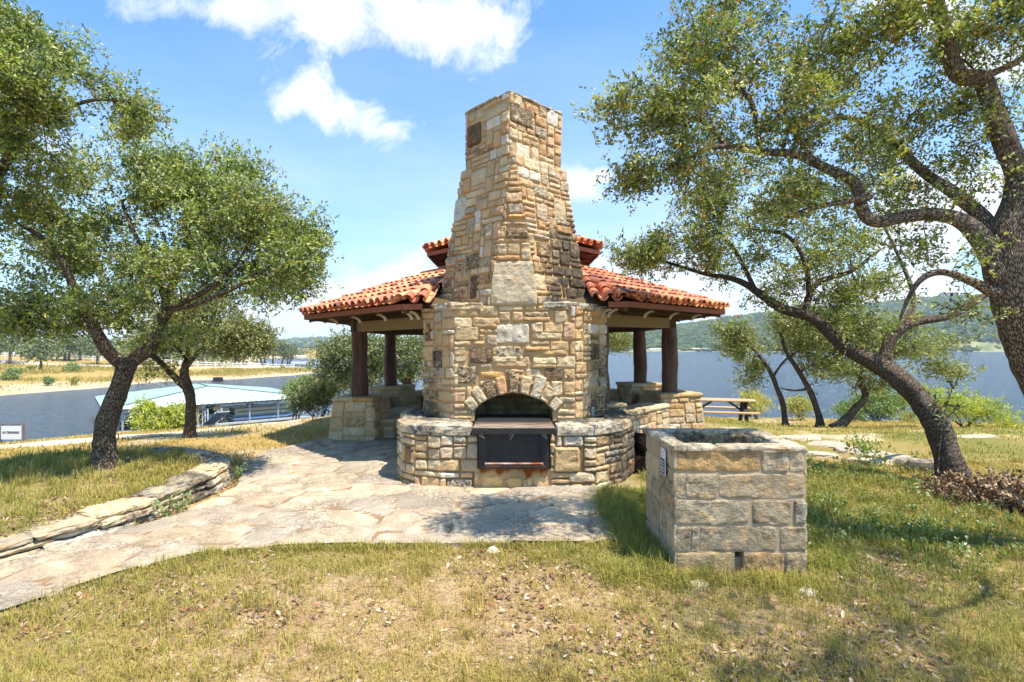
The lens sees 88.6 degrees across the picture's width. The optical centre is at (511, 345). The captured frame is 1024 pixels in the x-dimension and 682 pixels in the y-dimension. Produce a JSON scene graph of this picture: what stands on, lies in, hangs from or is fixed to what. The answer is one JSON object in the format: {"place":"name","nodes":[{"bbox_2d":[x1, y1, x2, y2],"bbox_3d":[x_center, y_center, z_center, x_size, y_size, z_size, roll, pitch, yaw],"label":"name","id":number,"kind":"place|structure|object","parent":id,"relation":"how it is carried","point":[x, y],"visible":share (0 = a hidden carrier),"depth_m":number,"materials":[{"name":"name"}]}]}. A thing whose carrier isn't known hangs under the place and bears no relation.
{"place":"outdoors","nodes":[
{"label":"outdoors","id":0,"kind":"place"},
{"bbox_2d":[0,360,314,368],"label":"gravel track","id":1,"kind":"structure","parent":0,"point":[17,362],"depth_m":121.28,"materials":[{"name":"beige gravel"}]},
{"bbox_2d":[0,417,322,448],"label":"gravel road","id":2,"kind":"structure","parent":0,"point":[64,441],"depth_m":10.08,"materials":[{"name":"beige gravel"}]},
{"bbox_2d":[0,435,616,613],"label":"patio","id":3,"kind":"structure","parent":0,"point":[326,489],"depth_m":4.81,"materials":[{"name":"beige stone"}]},
{"bbox_2d":[0,447,233,562],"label":"retaining wall","id":4,"kind":"structure","parent":3,"relation":"on","point":[211,475],"depth_m":4.64,"materials":[{"name":"stone"}]},
{"bbox_2d":[231,462,247,477],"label":"weed","id":5,"kind":"object","parent":4,"relation":"in","point":[238,473],"visible":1,"depth_m":6.00,"materials":[{"name":"green plant"}]},
{"bbox_2d":[299,235,729,440],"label":"pavilion","id":6,"kind":"structure","parent":3,"relation":"on","point":[390,311],"depth_m":8.76,"materials":[{"name":"ceramic"}]},
{"bbox_2d":[396,90,635,488],"bbox_3d":[0.071,-0.750,6.955,3.017,4.899,2.460,0,0,0],"label":"stone fireplace","id":7,"kind":"object","parent":3,"relation":"on","point":[514,374],"visible":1,"depth_m":6.47,"materials":[{"name":"stone"}]},
{"bbox_2d":[488,434,538,462],"bbox_3d":[0.020,1.139,5.809,0.566,0.322,0.023,0,0,0],"label":"grill door","id":8,"kind":"structure","parent":7,"relation":"in","point":[522,448],"depth_m":5.81,"materials":[{"name":"metal"}]},
{"bbox_2d":[590,407,594,415],"bbox_3d":[1.020,0.838,6.680,0.064,0.114,0.064,0,0,0],"label":"drink can","id":9,"kind":"object","parent":7,"relation":"on","point":[592,411],"visible":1,"depth_m":6.65,"materials":[{"name":"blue metal"}]},
{"bbox_2d":[8,321,1003,351],"bbox_3d":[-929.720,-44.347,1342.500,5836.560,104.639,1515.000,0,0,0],"label":"hills","id":10,"kind":"structure","parent":0,"point":[987,346],"depth_m":606.93,"materials":[{"name":"green plant"}]},
{"bbox_2d":[275,336,407,347],"bbox_3d":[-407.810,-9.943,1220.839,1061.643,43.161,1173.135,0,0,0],"label":"distant forest","id":11,"kind":"object","parent":10,"relation":"on","point":[297,340],"visible":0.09,"depth_m":1371.36,"materials":[{"name":"green plant"}]},
{"bbox_2d":[609,294,1000,351],"bbox_3d":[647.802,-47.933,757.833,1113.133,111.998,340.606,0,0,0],"label":"hillside forest","id":12,"kind":"object","parent":10,"relation":"on","point":[690,335],"visible":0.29,"depth_m":704.81,"materials":[{"name":"green plant"}]},
{"bbox_2d":[939,291,958,296],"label":"hill house","id":13,"kind":"structure","parent":10,"relation":"on","point":[947,293],"depth_m":910.00,"materials":[{"name":"paint"}]},
{"bbox_2d":[0,349,1023,681],"bbox_3d":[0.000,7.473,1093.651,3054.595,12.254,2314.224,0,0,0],"label":"ground","id":14,"kind":"structure","parent":0,"point":[900,445],"depth_m":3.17,"materials":[{"name":"green plant"}]},
{"bbox_2d":[0,334,9,354],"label":"distant oak","id":15,"kind":"object","parent":14,"relation":"on","point":[3,345],"visible":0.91,"depth_m":104.77,"materials":[{"name":"green plant"}]},
{"bbox_2d":[0,371,21,380],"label":"distant bush","id":16,"kind":"object","parent":14,"relation":"on","point":[9,375],"visible":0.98,"depth_m":90.26,"materials":[{"name":"green plant"}]},
{"bbox_2d":[0,423,24,443],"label":"sign","id":17,"kind":"object","parent":14,"relation":"on","point":[10,432],"visible":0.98,"depth_m":12.38,"materials":[{"name":"white metal"}]},
{"bbox_2d":[3,367,24,372],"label":"distant bush","id":18,"kind":"object","parent":14,"relation":"on","point":[13,369],"visible":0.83,"depth_m":97.03,"materials":[{"name":"green plant"}]},
{"bbox_2d":[0,329,37,363],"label":"distant oak","id":19,"kind":"object","parent":14,"relation":"on","point":[10,352],"visible":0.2,"depth_m":117.14,"materials":[{"name":"green plant"}]},
{"bbox_2d":[24,365,35,370],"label":"distant bush","id":20,"kind":"object","parent":14,"relation":"on","point":[30,367],"visible":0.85,"depth_m":103.95,"materials":[{"name":"green plant"}]},
{"bbox_2d":[10,339,67,369],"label":"distant oak","id":21,"kind":"object","parent":14,"relation":"on","point":[32,352],"visible":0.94,"depth_m":105.96,"materials":[{"name":"green plant"}]},
{"bbox_2d":[41,375,54,385],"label":"distant bush","id":22,"kind":"object","parent":14,"relation":"on","point":[48,380],"visible":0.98,"depth_m":86.45,"materials":[{"name":"green plant"}]},
{"bbox_2d":[50,332,88,360],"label":"distant oak","id":23,"kind":"object","parent":14,"relation":"on","point":[71,347],"visible":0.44,"depth_m":128.68,"materials":[{"name":"green plant"}]},
{"bbox_2d":[59,362,83,371],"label":"distant bush","id":24,"kind":"object","parent":14,"relation":"on","point":[71,365],"visible":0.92,"depth_m":106.06,"materials":[{"name":"green plant"}]},
{"bbox_2d":[68,376,82,384],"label":"distant bush","id":25,"kind":"object","parent":14,"relation":"on","point":[74,379],"visible":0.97,"depth_m":89.42,"materials":[{"name":"green plant"}]},
{"bbox_2d":[63,332,88,359],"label":"distant oak","id":26,"kind":"object","parent":14,"relation":"on","point":[78,348],"visible":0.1,"depth_m":132.78,"materials":[{"name":"green plant"}]},
{"bbox_2d":[0,0,177,221],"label":"live oak","id":27,"kind":"object","parent":14,"relation":"on","point":[27,95],"visible":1,"depth_m":4.69,"materials":[{"name":"green plant"}]},
{"bbox_2d":[72,335,118,363],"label":"distant oak","id":28,"kind":"object","parent":14,"relation":"on","point":[89,352],"visible":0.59,"depth_m":122.19,"materials":[{"name":"green plant"}]},
{"bbox_2d":[0,351,293,366],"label":"rail fence","id":29,"kind":"object","parent":14,"relation":"on","point":[180,361],"visible":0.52,"depth_m":136.53,"materials":[{"name":"white paint"}]},
{"bbox_2d":[119,392,202,431],"bbox_3d":[-9.303,1.857,14.068,1.777,1.266,1.931,0,0,0],"label":"shrub","id":30,"kind":"object","parent":14,"relation":"on","point":[149,415],"visible":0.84,"depth_m":13.73,"materials":[{"name":"green plant"}]},
{"bbox_2d":[1,337,329,362],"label":"tree belt","id":31,"kind":"object","parent":14,"relation":"on","point":[307,351],"visible":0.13,"depth_m":176.35,"materials":[{"name":"green plant"}]},
{"bbox_2d":[0,125,344,470],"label":"live oak","id":32,"kind":"object","parent":14,"relation":"on","point":[245,216],"visible":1,"depth_m":5.87,"materials":[{"name":"green plant"}]},
{"bbox_2d":[152,489,195,516],"bbox_3d":[-3.197,1.507,4.952,0.240,0.247,0.398,0,0,30],"label":"weed","id":33,"kind":"object","parent":14,"relation":"on","point":[177,505],"visible":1,"depth_m":4.94,"materials":[{"name":"green plant"}]},
{"bbox_2d":[90,287,287,438],"bbox_3d":[-5.461,0.205,9.328,2.750,3.080,1.872,0,0,0],"label":"live oak","id":34,"kind":"object","parent":14,"relation":"on","point":[233,334],"visible":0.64,"depth_m":9.17,"materials":[{"name":"green plant"}]},
{"bbox_2d":[183,341,215,363],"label":"distant oak","id":35,"kind":"object","parent":14,"relation":"on","point":[202,358],"visible":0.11,"depth_m":147.02,"materials":[{"name":"green plant"}]},
{"bbox_2d":[245,339,275,364],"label":"distant oak","id":36,"kind":"object","parent":14,"relation":"on","point":[263,355],"visible":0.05,"depth_m":169.80,"materials":[{"name":"green plant"}]},
{"bbox_2d":[268,340,282,365],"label":"distant oak","id":37,"kind":"object","parent":14,"relation":"on","point":[273,352],"visible":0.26,"depth_m":169.83,"materials":[{"name":"green plant"}]},
{"bbox_2d":[270,340,298,365],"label":"distant oak","id":38,"kind":"object","parent":14,"relation":"on","point":[282,352],"visible":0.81,"depth_m":169.07,"materials":[{"name":"green plant"}]},
{"bbox_2d":[280,343,301,365],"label":"distant oak","id":39,"kind":"object","parent":14,"relation":"on","point":[293,353],"visible":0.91,"depth_m":169.24,"materials":[{"name":"green plant"}]},
{"bbox_2d":[276,370,313,419],"bbox_3d":[-7.069,1.707,17.452,1.412,1.894,1.438,0,0,0],"label":"shrub","id":40,"kind":"object","parent":14,"relation":"on","point":[294,383],"visible":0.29,"depth_m":17.27,"materials":[{"name":"green plant"}]},
{"bbox_2d":[277,373,345,417],"bbox_3d":[-6.136,1.595,16.404,2.218,1.726,2.117,0,0,0],"label":"shrub","id":41,"kind":"object","parent":14,"relation":"on","point":[306,398],"visible":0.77,"depth_m":16.09,"materials":[{"name":"green plant"}]},
{"bbox_2d":[293,325,423,394],"bbox_3d":[-4.191,0.846,15.723,4.159,3.066,3.826,0,0,0],"label":"live oak","id":42,"kind":"object","parent":14,"relation":"on","point":[334,366],"visible":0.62,"depth_m":15.03,"materials":[{"name":"green plant"}]},
{"bbox_2d":[487,546,499,553],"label":"stone","id":43,"kind":"object","parent":14,"relation":"on","point":[492,548],"visible":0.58,"depth_m":4.05,"materials":[{"name":"stone"}]},
{"bbox_2d":[0,459,1012,681],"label":"fallen twigs","id":44,"kind":"object","parent":14,"relation":"on","point":[452,629],"visible":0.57,"depth_m":2.99,"materials":[{"name":"brown wood"}]},
{"bbox_2d":[0,453,1023,681],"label":"leaf litter","id":45,"kind":"object","parent":14,"relation":"on","point":[545,626],"visible":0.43,"depth_m":3.04,"materials":[{"name":"brown plant"}]},
{"bbox_2d":[0,360,1023,464],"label":"field grass","id":46,"kind":"structure","parent":14,"relation":"on","point":[893,425],"depth_m":11.43,"materials":[{"name":"plant"}]},
{"bbox_2d":[1,455,1023,681],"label":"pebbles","id":47,"kind":"object","parent":14,"relation":"on","point":[428,652],"visible":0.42,"depth_m":2.96,"materials":[{"name":"grey stone"}]},
{"bbox_2d":[609,332,647,361],"bbox_3d":[2.583,0.681,17.016,3.415,3.888,2.993,0,0,0],"label":"live oak","id":48,"kind":"object","parent":14,"relation":"on","point":[617,340],"visible":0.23,"depth_m":16.41,"materials":[{"name":"green plant"}]},
{"bbox_2d":[633,448,646,473],"bbox_3d":[1.662,1.500,6.924,0.275,0.274,0.787,0,0,0],"label":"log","id":49,"kind":"object","parent":14,"relation":"on","point":[640,461],"visible":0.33,"depth_m":6.56,"materials":[{"name":"brown wood"}]},
{"bbox_2d":[642,626,654,635],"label":"stone","id":50,"kind":"object","parent":14,"relation":"on","point":[646,629],"visible":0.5,"depth_m":2.89,"materials":[{"name":"stone"}]},
{"bbox_2d":[685,579,708,590],"bbox_3d":[1.219,1.589,3.451,0.168,0.086,0.121,0,0,-23],"label":"stone","id":51,"kind":"object","parent":14,"relation":"on","point":[702,589],"visible":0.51,"depth_m":3.44,"materials":[{"name":"stone"}]},
{"bbox_2d":[642,428,807,576],"bbox_3d":[1.586,1.153,4.033,0.978,0.939,0.825,0,0,0],"label":"block bin","id":52,"kind":"object","parent":14,"relation":"on","point":[733,498],"visible":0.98,"depth_m":3.65,"materials":[{"name":"grey stone"}]},
{"bbox_2d":[701,398,760,421],"bbox_3d":[6.458,2.059,16.300,2.000,0.802,1.682,0,0,14],"label":"picnic table","id":53,"kind":"object","parent":14,"relation":"on","point":[743,408],"visible":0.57,"depth_m":15.97,"materials":[{"name":"beige wood"}]},
{"bbox_2d":[732,387,777,419],"bbox_3d":[9.511,2.246,20.510,1.362,1.357,2.134,0,0,-13],"label":"shrub","id":54,"kind":"object","parent":14,"relation":"on","point":[754,395],"visible":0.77,"depth_m":20.30,"materials":[{"name":"green plant"}]},
{"bbox_2d":[703,296,840,425],"bbox_3d":[6.554,0.431,13.070,2.988,3.281,2.813,0,0,0],"label":"shore oak","id":55,"kind":"object","parent":14,"relation":"on","point":[736,342],"visible":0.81,"depth_m":13.06,"materials":[{"name":"green plant"}]},
{"bbox_2d":[596,149,987,478],"bbox_3d":[3.780,-0.344,6.598,5.474,4.195,2.123,0,0,0],"label":"live oak","id":56,"kind":"object","parent":14,"relation":"on","point":[653,251],"visible":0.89,"depth_m":6.42,"materials":[{"name":"green plant"}]},
{"bbox_2d":[777,393,814,420],"bbox_3d":[10.383,2.233,19.005,1.263,1.056,1.826,0,0,0],"label":"shrub","id":57,"kind":"object","parent":14,"relation":"on","point":[795,405],"visible":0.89,"depth_m":18.99,"materials":[{"name":"green plant"}]},
{"bbox_2d":[570,0,1023,395],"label":"live oak","id":58,"kind":"object","parent":14,"relation":"on","point":[996,243],"visible":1,"depth_m":3.88,"materials":[{"name":"green plant"}]},
{"bbox_2d":[780,435,821,440],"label":"ledge rock","id":59,"kind":"object","parent":14,"relation":"on","point":[801,437],"visible":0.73,"depth_m":8.90,"materials":[{"name":"stone"}]},
{"bbox_2d":[800,586,817,596],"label":"stone","id":60,"kind":"object","parent":14,"relation":"on","point":[809,590],"visible":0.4,"depth_m":3.39,"materials":[{"name":"stone"}]},
{"bbox_2d":[753,298,876,427],"bbox_3d":[7.208,0.444,12.578,2.981,3.188,2.615,0,0,0],"label":"shore oak","id":61,"kind":"object","parent":14,"relation":"on","point":[808,346],"visible":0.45,"depth_m":12.52,"materials":[{"name":"green plant"}]},
{"bbox_2d":[806,451,838,457],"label":"ledge rock","id":62,"kind":"object","parent":14,"relation":"on","point":[821,454],"visible":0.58,"depth_m":7.49,"materials":[{"name":"stone"}]},
{"bbox_2d":[807,440,845,447],"bbox_3d":[5.057,1.585,8.404,0.657,0.134,0.329,0,0,25],"label":"ledge rock","id":63,"kind":"object","parent":14,"relation":"on","point":[830,444],"visible":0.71,"depth_m":8.35,"materials":[{"name":"stone"}]},
{"bbox_2d":[833,446,868,453],"bbox_3d":[5.127,1.586,7.911,0.533,0.133,0.348,0,0,12],"label":"ledge rock","id":64,"kind":"object","parent":14,"relation":"on","point":[839,449],"visible":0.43,"depth_m":7.85,"materials":[{"name":"stone"}]},
{"bbox_2d":[837,434,891,457],"bbox_3d":[4.894,1.403,7.314,0.585,0.375,0.395,0,0,9],"label":"weed","id":65,"kind":"object","parent":14,"relation":"on","point":[863,447],"visible":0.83,"depth_m":7.28,"materials":[{"name":"green plant"}]},
{"bbox_2d":[822,389,910,421],"bbox_3d":[11.940,2.003,17.495,2.675,1.581,2.372,0,0,0],"label":"shrub","id":66,"kind":"object","parent":14,"relation":"on","point":[890,403],"visible":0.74,"depth_m":17.15,"materials":[{"name":"green plant"}]},
{"bbox_2d":[846,457,892,465],"bbox_3d":[4.828,1.571,7.075,0.593,0.132,0.285,0,0,24],"label":"ledge rock","id":67,"kind":"object","parent":14,"relation":"on","point":[852,459],"visible":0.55,"depth_m":7.02,"materials":[{"name":"stone"}]},
{"bbox_2d":[856,450,889,457],"bbox_3d":[5.176,1.575,7.492,0.474,0.159,0.330,0,0,39],"label":"ledge rock","id":68,"kind":"object","parent":14,"relation":"on","point":[870,454],"visible":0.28,"depth_m":7.46,"materials":[{"name":"stone"}]},
{"bbox_2d":[875,453,910,462],"bbox_3d":[5.160,1.554,7.110,0.429,0.182,0.289,0,0,14],"label":"ledge rock","id":69,"kind":"object","parent":14,"relation":"on","point":[894,456],"visible":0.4,"depth_m":7.03,"materials":[{"name":"stone"}]},
{"bbox_2d":[802,308,986,427],"bbox_3d":[8.801,0.573,12.400,3.858,3.047,2.713,0,0,0],"label":"shore oak","id":70,"kind":"object","parent":14,"relation":"on","point":[934,346],"visible":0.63,"depth_m":12.01,"materials":[{"name":"green plant"}]},
{"bbox_2d":[894,410,919,422],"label":"shrub","id":71,"kind":"object","parent":14,"relation":"on","point":[910,418],"visible":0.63,"depth_m":18.32,"materials":[{"name":"green plant"}]},
{"bbox_2d":[894,457,919,468],"bbox_3d":[5.196,1.546,6.781,0.409,0.183,0.266,0,0,22],"label":"ledge rock","id":72,"kind":"object","parent":14,"relation":"on","point":[900,460],"visible":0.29,"depth_m":6.80,"materials":[{"name":"stone"}]},
{"bbox_2d":[806,450,1023,566],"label":"ground cover","id":73,"kind":"object","parent":14,"relation":"on","point":[924,521],"visible":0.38,"depth_m":4.62,"materials":[{"name":"green plant"}]},
{"bbox_2d":[904,458,933,475],"bbox_3d":[5.256,1.520,6.543,0.512,0.235,0.379,0,0,0],"label":"ledge rock","id":74,"kind":"object","parent":14,"relation":"on","point":[924,463],"visible":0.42,"depth_m":6.53,"materials":[{"name":"stone"}]},
{"bbox_2d":[928,364,967,475],"bbox_3d":[4.853,0.854,5.888,0.527,1.305,0.170,0,0,-12],"label":"oak sapling","id":75,"kind":"object","parent":14,"relation":"on","point":[944,413],"visible":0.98,"depth_m":5.89,"materials":[{"name":"green plant"}]},
{"bbox_2d":[899,380,1023,428],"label":"shrub","id":76,"kind":"object","parent":14,"relation":"on","point":[976,409],"visible":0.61,"depth_m":13.19,"materials":[{"name":"green plant"}]},
{"bbox_2d":[911,466,1023,514],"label":"dead brush","id":77,"kind":"object","parent":14,"relation":"on","point":[1006,488],"visible":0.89,"depth_m":5.19,"materials":[{"name":"brown wood"}]},
{"bbox_2d":[957,434,998,437],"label":"rock","id":78,"kind":"object","parent":14,"relation":"on","point":[979,436],"visible":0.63,"depth_m":9.20,"materials":[{"name":"stone"}]},
{"bbox_2d":[0,352,1023,442],"bbox_3d":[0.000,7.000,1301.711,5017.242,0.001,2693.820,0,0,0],"label":"lake","id":79,"kind":"structure","parent":0,"point":[55,414],"depth_m":88.03,"materials":[{"name":"liquid"}]},
{"bbox_2d":[118,415,135,429],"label":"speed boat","id":80,"kind":"object","parent":79,"relation":"on","point":[125,424],"visible":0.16,"depth_m":42.50,"materials":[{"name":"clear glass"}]},
{"bbox_2d":[94,383,310,432],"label":"dock","id":81,"kind":"object","parent":79,"relation":"on","point":[207,394],"visible":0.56,"depth_m":46.94,"materials":[{"name":"paint"}]},
{"bbox_2d":[206,403,218,413],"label":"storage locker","id":82,"kind":"object","parent":81,"relation":"on","point":[210,411],"visible":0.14,"depth_m":51.64,"materials":[{"name":"green plastic"}]},
{"bbox_2d":[212,377,223,381],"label":"float box","id":83,"kind":"object","parent":79,"relation":"on","point":[217,379],"visible":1,"depth_m":100.50,"materials":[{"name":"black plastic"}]},
{"bbox_2d":[225,401,294,421],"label":"pontoon boat","id":84,"kind":"object","parent":79,"relation":"on","point":[257,412],"visible":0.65,"depth_m":48.77,"materials":[{"name":"metal"}]},
{"bbox_2d":[292,355,307,364],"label":"boathouse","id":85,"kind":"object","parent":79,"relation":"on","point":[302,360],"visible":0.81,"depth_m":187.71,"materials":[{"name":"metal"}]},
{"bbox_2d":[291,362,316,363],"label":"dock","id":86,"kind":"object","parent":79,"relation":"on","point":[299,362],"visible":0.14,"depth_m":184.17,"materials":[{"name":"white paint"}]},
{"bbox_2d":[0,0,1023,340],"label":"sky","id":87,"kind":"structure","parent":0,"point":[362,105],"materials":[{"name":"blue"}]},
{"bbox_3d":[1.917,1.498,6.924,0.314,0.302,0.782,0,0,0],"label":"log","id":88,"kind":"object","parent":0,"visible":0},
{"bbox_2d":[634,432,646,455],"bbox_3d":[1.738,1.303,6.923,0.263,0.273,0.772,0,0,-3],"label":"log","id":89,"kind":"object","parent":88,"relation":"on","point":[640,443],"visible":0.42,"depth_m":6.76,"materials":[{"name":"brown wood"}]}
]}

